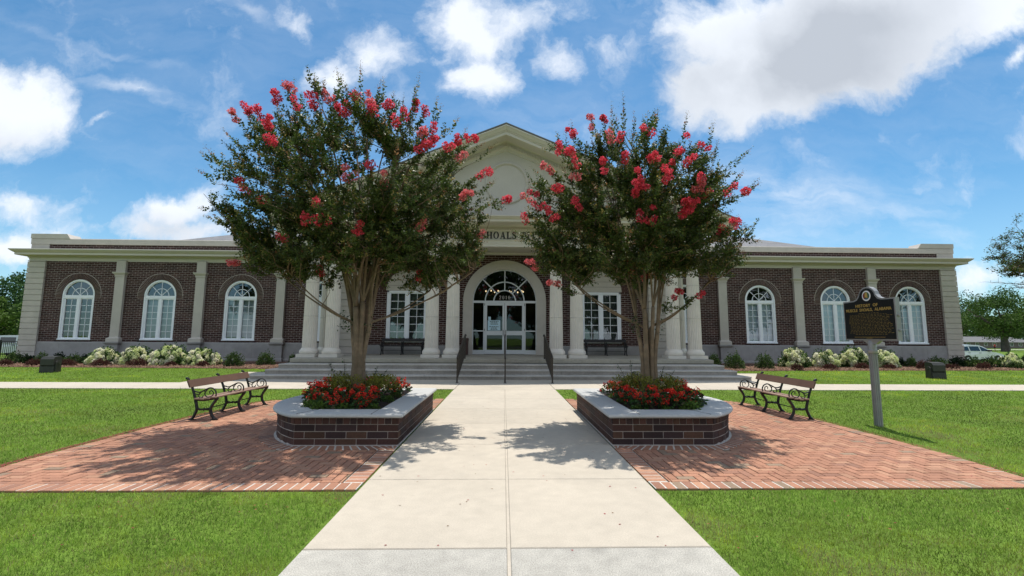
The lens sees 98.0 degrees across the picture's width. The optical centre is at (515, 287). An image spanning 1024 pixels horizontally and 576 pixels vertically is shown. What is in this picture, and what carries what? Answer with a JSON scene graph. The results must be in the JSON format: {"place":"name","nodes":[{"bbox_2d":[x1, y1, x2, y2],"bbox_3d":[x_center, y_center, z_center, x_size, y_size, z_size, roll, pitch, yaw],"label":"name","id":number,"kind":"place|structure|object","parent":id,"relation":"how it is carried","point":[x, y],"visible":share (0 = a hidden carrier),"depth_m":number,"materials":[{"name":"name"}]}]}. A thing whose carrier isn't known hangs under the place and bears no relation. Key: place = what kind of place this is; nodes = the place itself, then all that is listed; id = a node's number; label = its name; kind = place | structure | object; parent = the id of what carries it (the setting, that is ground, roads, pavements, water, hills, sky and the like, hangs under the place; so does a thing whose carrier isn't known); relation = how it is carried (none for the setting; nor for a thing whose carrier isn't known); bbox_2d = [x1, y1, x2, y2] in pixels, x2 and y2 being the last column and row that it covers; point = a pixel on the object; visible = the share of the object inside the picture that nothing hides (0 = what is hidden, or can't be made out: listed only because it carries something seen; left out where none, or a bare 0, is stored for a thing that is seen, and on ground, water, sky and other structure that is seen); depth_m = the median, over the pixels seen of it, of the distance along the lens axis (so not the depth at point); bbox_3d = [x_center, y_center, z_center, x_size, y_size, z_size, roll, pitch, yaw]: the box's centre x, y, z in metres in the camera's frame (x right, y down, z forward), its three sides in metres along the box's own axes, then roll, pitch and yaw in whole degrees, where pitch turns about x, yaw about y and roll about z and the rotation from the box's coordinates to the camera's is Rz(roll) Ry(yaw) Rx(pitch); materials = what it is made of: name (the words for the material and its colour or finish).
{"place":"outdoors","nodes":[
{"label":"outdoors","id":0,"kind":"place"},
{"bbox_2d":[0,399,443,492],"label":"brick paving","id":1,"kind":"structure","parent":0,"point":[229,446],"depth_m":5.50,"materials":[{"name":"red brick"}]},
{"bbox_2d":[185,370,268,419],"bbox_3d":[-5.911,2.169,9.228,0.640,0.797,2.020,1,-6,-3],"label":"garden bench","id":2,"kind":"object","parent":1,"relation":"on","point":[193,383],"visible":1,"depth_m":9.16,"materials":[{"name":"black metal"}]},
{"bbox_2d":[273,388,436,445],"bbox_3d":[-2.882,2.197,7.991,2.430,0.478,3.340,0,-6,-2],"label":"brick planter","id":3,"kind":"object","parent":1,"relation":"on","point":[397,421],"visible":0.78,"depth_m":6.43,"materials":[{"name":"brick"}]},
{"bbox_2d":[301,381,326,400],"bbox_3d":[-3.398,1.752,7.600,0.453,0.339,0.459,-3,-7,30],"label":"begonia","id":4,"kind":"object","parent":3,"relation":"in","point":[306,395],"visible":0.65,"depth_m":7.53,"materials":[{"name":"red plant"}]},
{"bbox_2d":[310,400,328,409],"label":"lime edging plant","id":5,"kind":"object","parent":3,"relation":"in","point":[320,403],"visible":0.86,"depth_m":6.84,"materials":[{"name":"green plant"}]},
{"bbox_2d":[307,382,333,402],"bbox_3d":[-3.234,1.752,7.447,0.449,0.347,0.428,4,-7,-29],"label":"begonia","id":6,"kind":"object","parent":3,"relation":"in","point":[316,391],"visible":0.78,"depth_m":7.39,"materials":[{"name":"red plant"}]},
{"bbox_2d":[312,391,332,405],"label":"begonia","id":7,"kind":"object","parent":3,"relation":"in","point":[323,395],"visible":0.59,"depth_m":7.13,"materials":[{"name":"red plant"}]},
{"bbox_2d":[323,393,345,408],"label":"begonia","id":8,"kind":"object","parent":3,"relation":"in","point":[335,402],"visible":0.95,"depth_m":6.92,"materials":[{"name":"red plant"}]},
{"bbox_2d":[330,386,348,400],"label":"begonia","id":9,"kind":"object","parent":3,"relation":"in","point":[337,391],"visible":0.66,"depth_m":7.36,"materials":[{"name":"red plant"}]},
{"bbox_2d":[328,375,352,391],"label":"golden foliage plant","id":10,"kind":"object","parent":3,"relation":"in","point":[335,380],"visible":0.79,"depth_m":7.62,"materials":[{"name":"green plant"}]},
{"bbox_2d":[339,389,358,404],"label":"begonia","id":11,"kind":"object","parent":3,"relation":"in","point":[350,394],"visible":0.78,"depth_m":7.18,"materials":[{"name":"red plant"}]},
{"bbox_2d":[198,59,512,392],"bbox_3d":[-2.930,-0.992,8.302,5.008,6.094,4.858,5,-8,-38],"label":"crape myrtle","id":12,"kind":"object","parent":3,"relation":"in","point":[396,244],"visible":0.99,"depth_m":7.64,"materials":[{"name":"green plant"}]},
{"bbox_2d":[344,374,367,390],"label":"golden foliage plant","id":13,"kind":"object","parent":3,"relation":"in","point":[358,377],"visible":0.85,"depth_m":7.71,"materials":[{"name":"green plant"}]},
{"bbox_2d":[350,392,371,408],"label":"begonia","id":14,"kind":"object","parent":3,"relation":"in","point":[366,402],"visible":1,"depth_m":6.93,"materials":[{"name":"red plant"}]},
{"bbox_2d":[354,387,379,406],"bbox_3d":[-2.413,1.763,7.213,0.429,0.299,0.402,1,-6,-8],"label":"begonia","id":15,"kind":"object","parent":3,"relation":"in","point":[371,397],"visible":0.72,"depth_m":7.17,"materials":[{"name":"red plant"}]},
{"bbox_2d":[365,375,386,389],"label":"golden foliage plant","id":16,"kind":"object","parent":3,"relation":"in","point":[376,383],"visible":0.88,"depth_m":7.79,"materials":[{"name":"green plant"}]},
{"bbox_2d":[367,385,385,401],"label":"begonia","id":17,"kind":"object","parent":3,"relation":"in","point":[379,393],"visible":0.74,"depth_m":7.47,"materials":[{"name":"red plant"}]},
{"bbox_2d":[379,374,400,389],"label":"golden foliage plant","id":18,"kind":"object","parent":3,"relation":"in","point":[393,377],"visible":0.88,"depth_m":8.00,"materials":[{"name":"green plant"}]},
{"bbox_2d":[393,377,412,391],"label":"begonia","id":19,"kind":"object","parent":3,"relation":"in","point":[406,385],"visible":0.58,"depth_m":9.07,"materials":[{"name":"red plant"}]},
{"bbox_2d":[185,372,780,383],"bbox_3d":[-0.427,3.486,17.035,21.800,0.181,3.760,0,-6,-2],"label":"landing","id":20,"kind":"object","parent":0,"point":[753,376],"visible":0.3,"depth_m":15.80,"materials":[{"name":"concrete"}]},
{"bbox_2d":[456,334,466,382],"bbox_3d":[-2.037,2.584,16.895,0.100,1.686,3.519,0,-6,-2],"label":"handrail","id":21,"kind":"object","parent":20,"relation":"on","point":[461,356],"visible":1,"depth_m":16.62,"materials":[{"name":"brown metal"}]},
{"bbox_2d":[504,334,505,382],"bbox_3d":[-0.397,2.598,16.938,0.100,1.686,3.519,0,-6,-2],"label":"handrail","id":22,"kind":"object","parent":20,"relation":"on","point":[505,358],"visible":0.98,"depth_m":15.31,"materials":[{"name":"brown metal"}]},
{"bbox_2d":[543,334,553,382],"bbox_3d":[1.232,2.611,16.982,0.100,1.686,3.519,0,-6,-2],"label":"handrail","id":23,"kind":"object","parent":20,"relation":"on","point":[548,357],"visible":0.96,"depth_m":16.61,"materials":[{"name":"brown metal"}]},
{"bbox_2d":[0,349,1023,575],"bbox_3d":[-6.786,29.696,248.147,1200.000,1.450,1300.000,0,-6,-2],"label":"ground","id":24,"kind":"structure","parent":0,"point":[1018,352],"depth_m":4.13,"materials":[{"name":"green plant"}]},
{"bbox_2d":[0,335,17,355],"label":"parked car","id":25,"kind":"object","parent":24,"relation":"on","point":[8,337],"visible":0.2,"depth_m":31.43,"materials":[{"name":"paint"}]},
{"bbox_2d":[0,340,17,358],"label":"metal fence","id":26,"kind":"object","parent":24,"relation":"on","point":[1,341],"visible":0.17,"depth_m":26.93,"materials":[{"name":"black metal"}]},
{"bbox_2d":[0,296,22,334],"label":"broadleaf tree","id":27,"kind":"object","parent":24,"relation":"on","point":[9,320],"visible":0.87,"depth_m":39.04,"materials":[{"name":"green plant"}]},
{"bbox_2d":[0,270,26,334],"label":"broadleaf tree","id":28,"kind":"object","parent":24,"relation":"on","point":[15,290],"visible":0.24,"depth_m":47.53,"materials":[{"name":"green plant"}]},
{"bbox_2d":[39,356,61,372],"bbox_3d":[-19.066,3.128,18.269,0.620,0.660,0.432,1,-6,-8],"label":"floodlight","id":29,"kind":"object","parent":24,"relation":"on","point":[50,364],"visible":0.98,"depth_m":18.10,"materials":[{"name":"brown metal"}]},
{"bbox_2d":[0,360,287,368],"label":"mulch bed","id":30,"kind":"object","parent":24,"relation":"on","point":[252,362],"visible":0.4,"depth_m":20.51,"materials":[{"name":"brown wood"}]},
{"bbox_2d":[2,350,28,362],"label":"green shrub","id":31,"kind":"object","parent":30,"relation":"on","point":[13,356],"visible":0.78,"depth_m":22.05,"materials":[{"name":"green plant"}]},
{"bbox_2d":[62,351,83,363],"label":"green shrub","id":32,"kind":"object","parent":30,"relation":"on","point":[76,358],"visible":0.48,"depth_m":22.07,"materials":[{"name":"green plant"}]},
{"bbox_2d":[89,357,111,365],"bbox_3d":[-19.558,3.476,20.907,0.878,0.478,0.705,0,-6,-2],"label":"barberry","id":33,"kind":"object","parent":30,"relation":"on","point":[100,361],"visible":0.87,"depth_m":20.84,"materials":[{"name":"red plant"}]},
{"bbox_2d":[81,346,121,364],"bbox_3d":[-20.062,3.339,21.666,1.588,1.068,1.478,4,-7,-32],"label":"hydrangea","id":34,"kind":"object","parent":30,"relation":"on","point":[110,354],"visible":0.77,"depth_m":21.47,"materials":[{"name":"white plant"}]},
{"bbox_2d":[116,343,153,364],"bbox_3d":[-18.628,3.292,21.789,1.696,1.180,1.436,0,-6,-2],"label":"hydrangea","id":35,"kind":"object","parent":30,"relation":"on","point":[132,352],"visible":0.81,"depth_m":21.53,"materials":[{"name":"white plant"}]},
{"bbox_2d":[125,357,148,365],"bbox_3d":[-17.810,3.483,21.013,0.982,0.505,0.819,0,-6,-2],"label":"barberry","id":36,"kind":"object","parent":30,"relation":"on","point":[134,362],"visible":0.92,"depth_m":20.86,"materials":[{"name":"red plant"}]},
{"bbox_2d":[147,342,187,365],"bbox_3d":[-16.997,3.277,21.824,2.068,1.293,1.729,0,-6,-2],"label":"hydrangea","id":37,"kind":"object","parent":30,"relation":"on","point":[172,352],"visible":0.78,"depth_m":21.41,"materials":[{"name":"white plant"}]},
{"bbox_2d":[181,347,222,365],"bbox_3d":[-15.391,3.380,21.796,1.721,1.018,1.579,-4,-8,37],"label":"hydrangea","id":38,"kind":"object","parent":30,"relation":"on","point":[196,355],"visible":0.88,"depth_m":21.56,"materials":[{"name":"white plant"}]},
{"bbox_2d":[222,349,245,365],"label":"green shrub","id":39,"kind":"object","parent":30,"relation":"on","point":[236,361],"visible":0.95,"depth_m":20.90,"materials":[{"name":"green plant"}]},
{"bbox_2d":[255,350,275,364],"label":"green shrub","id":40,"kind":"object","parent":30,"relation":"on","point":[267,359],"visible":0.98,"depth_m":21.94,"materials":[{"name":"green plant"}]},
{"bbox_2d":[8,122,973,380],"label":"library building","id":41,"kind":"structure","parent":24,"relation":"on","point":[774,300],"depth_m":24.58,"materials":[{"name":"brick"}]},
{"bbox_2d":[56,279,94,339],"bbox_3d":[-24.323,1.197,24.799,1.810,3.360,0.290,0,-6,-2],"label":"window","id":42,"kind":"structure","parent":41,"relation":"in","point":[76,325],"depth_m":24.78,"materials":[{"name":"white glass"}]},
{"bbox_2d":[139,280,175,339],"bbox_3d":[-19.875,1.233,24.907,1.810,3.360,0.270,0,-6,-2],"label":"window","id":43,"kind":"structure","parent":41,"relation":"in","point":[158,313],"depth_m":24.90,"materials":[{"name":"white glass"}]},
{"bbox_2d":[221,281,256,340],"bbox_3d":[-15.426,1.271,25.025,1.810,3.360,0.270,0,-6,-2],"label":"window","id":44,"kind":"structure","parent":41,"relation":"in","point":[239,311],"depth_m":25.02,"materials":[{"name":"white glass"}]},
{"bbox_2d":[317,281,322,340],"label":"window","id":45,"kind":"structure","parent":41,"relation":"in","point":[320,298],"depth_m":25.04,"materials":[{"name":"white glass"}]},
{"bbox_2d":[379,337,424,354],"bbox_3d":[-5.205,2.678,20.516,2.020,0.797,0.640,0,-6,-2],"label":"porch bench","id":46,"kind":"object","parent":41,"relation":"on","point":[403,340],"visible":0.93,"depth_m":20.66,"materials":[{"name":"black metal"}]},
{"bbox_2d":[385,291,425,341],"bbox_3d":[-5.151,1.354,21.182,1.960,2.440,0.290,0,-6,-2],"label":"window","id":47,"kind":"structure","parent":41,"relation":"in","point":[410,323],"depth_m":21.23,"materials":[{"name":"white glass"}]},
{"bbox_2d":[488,317,499,329],"bbox_3d":[-1.022,1.694,21.181,0.600,0.650,0.006,0,-6,-2],"label":"door notice","id":48,"kind":"object","parent":41,"relation":"attached to","point":[493,324],"depth_m":21.18,"materials":[{"name":"paper"}]},
{"bbox_2d":[484,303,504,353],"bbox_3d":[-1.009,1.918,21.160,0.959,2.410,0.075,0,-6,-2],"label":"door","id":49,"kind":"structure","parent":41,"relation":"in","point":[493,339],"depth_m":21.13,"materials":[{"name":"paint"}]},
{"bbox_2d":[505,303,524,353],"bbox_3d":[-0.038,1.923,21.153,0.959,2.410,0.141,0,-6,-2],"label":"door","id":50,"kind":"structure","parent":41,"relation":"in","point":[514,312],"depth_m":21.19,"materials":[{"name":"paint"}]},
{"bbox_2d":[582,292,621,342],"bbox_3d":[4.105,1.433,21.428,1.960,2.440,0.290,0,-6,-2],"label":"window","id":51,"kind":"structure","parent":41,"relation":"in","point":[598,323],"depth_m":21.48,"materials":[{"name":"white glass"}]},
{"bbox_2d":[583,339,627,355],"bbox_3d":[4.212,2.757,20.766,2.020,0.797,0.640,0,-6,-2],"label":"porch bench","id":52,"kind":"object","parent":41,"relation":"on","point":[604,341],"visible":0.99,"depth_m":20.91,"materials":[{"name":"black metal"}]},
{"bbox_2d":[683,285,687,342],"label":"window","id":53,"kind":"structure","parent":41,"relation":"in","point":[685,311],"depth_m":25.61,"materials":[{"name":"white glass"}]},
{"bbox_2d":[745,285,777,343],"bbox_3d":[14.162,1.522,25.811,1.810,3.360,0.270,0,-6,-2],"label":"window","id":54,"kind":"structure","parent":41,"relation":"in","point":[760,315],"depth_m":25.81,"materials":[{"name":"white glass"}]},
{"bbox_2d":[820,286,853,343],"bbox_3d":[18.610,1.559,25.929,1.810,3.360,0.270,0,-6,-2],"label":"window","id":55,"kind":"structure","parent":41,"relation":"in","point":[832,312],"depth_m":25.93,"materials":[{"name":"white glass"}]},
{"bbox_2d":[896,287,928,343],"bbox_3d":[23.059,1.597,26.047,1.810,3.360,0.270,0,-6,-2],"label":"window","id":56,"kind":"structure","parent":41,"relation":"in","point":[913,314],"depth_m":26.05,"materials":[{"name":"white glass"}]},
{"bbox_2d":[278,389,739,575],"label":"walkway","id":57,"kind":"structure","parent":24,"relation":"on","point":[394,517],"depth_m":4.04,"materials":[{"name":"concrete"}]},
{"bbox_2d":[0,398,1023,547],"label":"fallen petals","id":58,"kind":"object","parent":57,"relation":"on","point":[22,459],"visible":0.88,"depth_m":6.27,"materials":[{"name":"red plant"}]},
{"bbox_2d":[719,363,1023,370],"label":"mulch bed","id":59,"kind":"object","parent":24,"relation":"on","point":[778,369],"visible":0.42,"depth_m":21.39,"materials":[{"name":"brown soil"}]},
{"bbox_2d":[723,348,745,368],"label":"green shrub","id":60,"kind":"object","parent":59,"relation":"on","point":[735,358],"visible":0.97,"depth_m":21.24,"materials":[{"name":"green plant"}]},
{"bbox_2d":[754,353,773,368],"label":"green shrub","id":61,"kind":"object","parent":59,"relation":"on","point":[765,361],"visible":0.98,"depth_m":21.44,"materials":[{"name":"green plant"}]},
{"bbox_2d":[777,346,811,367],"bbox_3d":[14.094,3.579,22.657,1.603,1.228,1.377,0,-6,-2],"label":"hydrangea","id":62,"kind":"object","parent":59,"relation":"on","point":[791,355],"visible":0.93,"depth_m":22.35,"materials":[{"name":"white plant"}]},
{"bbox_2d":[810,347,841,366],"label":"hydrangea","id":63,"kind":"object","parent":59,"relation":"on","point":[821,358],"visible":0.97,"depth_m":22.43,"materials":[{"name":"white plant"}]},
{"bbox_2d":[838,345,868,367],"bbox_3d":[17.239,3.532,22.756,1.796,1.334,1.437,0,-6,-2],"label":"hydrangea","id":64,"kind":"object","parent":59,"relation":"on","point":[850,357],"visible":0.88,"depth_m":22.47,"materials":[{"name":"white plant"}]},
{"bbox_2d":[877,349,901,367],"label":"hydrangea","id":65,"kind":"object","parent":59,"relation":"on","point":[885,357],"visible":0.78,"depth_m":22.43,"materials":[{"name":"white plant"}]},
{"bbox_2d":[903,354,916,366],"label":"green shrub","id":66,"kind":"object","parent":59,"relation":"on","point":[909,361],"visible":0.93,"depth_m":23.27,"materials":[{"name":"green plant"}]},
{"bbox_2d":[948,356,965,366],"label":"dark shrub","id":67,"kind":"object","parent":59,"relation":"on","point":[956,360],"visible":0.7,"depth_m":23.89,"materials":[{"name":"green plant"}]},
{"bbox_2d":[960,355,983,366],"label":"green shrub","id":68,"kind":"object","parent":59,"relation":"on","point":[972,363],"visible":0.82,"depth_m":23.34,"materials":[{"name":"green plant"}]},
{"bbox_2d":[981,355,1003,367],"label":"green shrub","id":69,"kind":"object","parent":59,"relation":"on","point":[991,360],"visible":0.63,"depth_m":23.30,"materials":[{"name":"green plant"}]},
{"bbox_2d":[998,352,1023,367],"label":"hydrangea","id":70,"kind":"object","parent":59,"relation":"on","point":[1006,359],"visible":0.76,"depth_m":22.81,"materials":[{"name":"white plant"}]},
{"bbox_2d":[843,287,902,426],"bbox_3d":[6.653,1.250,8.234,0.152,2.563,1.222,0,-6,-2],"label":"history marker","id":71,"kind":"object","parent":24,"relation":"on","point":[872,317],"visible":1,"depth_m":8.20,"materials":[{"name":"grey metal"}]},
{"bbox_2d":[924,362,946,378],"bbox_3d":[17.006,3.334,18.030,0.620,0.660,0.432,0,-6,4],"label":"floodlight","id":72,"kind":"object","parent":24,"relation":"on","point":[935,370],"visible":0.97,"depth_m":17.85,"materials":[{"name":"grey metal"}]},
{"bbox_2d":[958,289,989,334],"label":"broadleaf tree","id":73,"kind":"object","parent":24,"relation":"on","point":[964,328],"visible":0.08,"depth_m":124.29,"materials":[{"name":"green plant"}]},
{"bbox_2d":[960,285,1023,351],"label":"broadleaf tree","id":74,"kind":"object","parent":24,"relation":"on","point":[1002,326],"visible":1,"depth_m":99.95,"materials":[{"name":"green plant"}]},
{"bbox_2d":[961,292,1023,349],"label":"broadleaf tree","id":75,"kind":"object","parent":24,"relation":"on","point":[988,335],"visible":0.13,"depth_m":125.83,"materials":[{"name":"green plant"}]},
{"bbox_2d":[962,313,1023,339],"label":"distant woods","id":76,"kind":"object","parent":24,"relation":"on","point":[972,333],"visible":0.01,"depth_m":197.96,"materials":[{"name":"green plant"}]},
{"bbox_2d":[981,213,1023,292],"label":"overhanging tree","id":77,"kind":"object","parent":24,"relation":"on","point":[1016,269],"visible":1,"depth_m":22.54,"materials":[{"name":"green plant"}]},
{"bbox_2d":[0,382,1023,390],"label":"sidewalk","id":78,"kind":"structure","parent":0,"point":[437,386],"depth_m":14.25,"materials":[{"name":"concrete"}]},
{"bbox_2d":[0,0,1023,338],"label":"sky","id":79,"kind":"structure","parent":0,"point":[868,123],"materials":[{"name":"blue"}]},
{"bbox_2d":[565,399,1023,490],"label":"brick paving","id":80,"kind":"structure","parent":0,"point":[780,446],"depth_m":5.67,"materials":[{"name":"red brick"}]},
{"bbox_2d":[573,388,732,444],"bbox_3d":[2.526,2.243,8.135,2.430,0.478,3.340,0,-6,-2],"label":"brick planter","id":81,"kind":"object","parent":80,"relation":"on","point":[612,421],"visible":0.75,"depth_m":6.55,"materials":[{"name":"brick"}]},
{"bbox_2d":[613,384,633,399],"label":"begonia","id":82,"kind":"object","parent":81,"relation":"in","point":[616,395],"visible":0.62,"depth_m":7.81,"materials":[{"name":"red plant"}]},
{"bbox_2d":[619,388,642,403],"bbox_3d":[1.986,1.820,7.543,0.437,0.269,0.432,3,-7,-26],"label":"begonia","id":83,"kind":"object","parent":81,"relation":"in","point":[630,393],"visible":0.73,"depth_m":7.52,"materials":[{"name":"red plant"}]},
{"bbox_2d":[510,96,759,397],"bbox_3d":[2.429,-0.734,8.610,4.360,5.708,3.962,7,-9,-44],"label":"crape myrtle","id":84,"kind":"object","parent":81,"relation":"in","point":[664,241],"visible":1,"depth_m":7.92,"materials":[{"name":"green plant"}]},
{"bbox_2d":[629,391,649,409],"bbox_3d":[2.002,1.829,7.226,0.355,0.302,0.338,0,-6,7],"label":"begonia","id":85,"kind":"object","parent":81,"relation":"in","point":[637,397],"visible":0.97,"depth_m":7.19,"materials":[{"name":"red plant"}]},
{"bbox_2d":[630,373,653,389],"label":"golden foliage plant","id":86,"kind":"object","parent":81,"relation":"in","point":[635,379],"visible":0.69,"depth_m":8.02,"materials":[{"name":"green plant"}]},
{"bbox_2d":[637,376,662,391],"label":"golden foliage plant","id":87,"kind":"object","parent":81,"relation":"in","point":[648,378],"visible":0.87,"depth_m":7.79,"materials":[{"name":"green plant"}]},
{"bbox_2d":[642,385,659,402],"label":"begonia","id":88,"kind":"object","parent":81,"relation":"in","point":[652,390],"visible":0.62,"depth_m":7.49,"materials":[{"name":"red plant"}]},
{"bbox_2d":[641,392,666,409],"bbox_3d":[2.248,1.819,7.220,0.420,0.269,0.415,-3,-7,29],"label":"begonia","id":89,"kind":"object","parent":81,"relation":"in","point":[655,395],"visible":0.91,"depth_m":7.14,"materials":[{"name":"red plant"}]},
{"bbox_2d":[659,376,683,392],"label":"golden foliage plant","id":90,"kind":"object","parent":81,"relation":"in","point":[677,382],"visible":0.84,"depth_m":7.75,"materials":[{"name":"green plant"}]},
{"bbox_2d":[659,388,683,409],"bbox_3d":[2.513,1.795,7.156,0.398,0.355,0.379,1,-6,-6],"label":"begonia","id":91,"kind":"object","parent":81,"relation":"in","point":[671,394],"visible":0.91,"depth_m":7.10,"materials":[{"name":"red plant"}]},
{"bbox_2d":[672,391,691,408],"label":"begonia","id":92,"kind":"object","parent":81,"relation":"in","point":[681,395],"visible":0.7,"depth_m":7.22,"materials":[{"name":"red plant"}]},
{"bbox_2d":[679,400,700,409],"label":"lime edging plant","id":93,"kind":"object","parent":81,"relation":"in","point":[694,406],"visible":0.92,"depth_m":7.00,"materials":[{"name":"green plant"}]},
{"bbox_2d":[681,386,709,404],"bbox_3d":[2.998,1.804,7.465,0.472,0.320,0.477,-3,-7,28],"label":"begonia","id":94,"kind":"object","parent":81,"relation":"in","point":[696,393],"visible":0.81,"depth_m":7.41,"materials":[{"name":"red plant"}]},
{"bbox_2d":[738,371,816,419],"bbox_3d":[5.602,2.276,9.624,0.640,0.797,2.020,0,-6,-1],"label":"garden bench","id":95,"kind":"object","parent":80,"relation":"on","point":[785,379],"visible":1,"depth_m":9.56,"materials":[{"name":"black metal"}]},
{"bbox_2d":[962,337,1023,348],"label":"long building","id":96,"kind":"structure","parent":0,"point":[988,344],"depth_m":153.47,"materials":[{"name":"beige"}]},
{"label":"parking lane","id":97,"kind":"structure","parent":0,"visible":0},
{"bbox_2d":[964,345,1003,360],"bbox_3d":[39.879,5.740,38.908,4.520,1.556,2.040,1,-6,-5],"label":"parked car","id":98,"kind":"object","parent":97,"relation":"on","point":[978,351],"visible":0.4,"depth_m":38.10,"materials":[{"name":"paint"}]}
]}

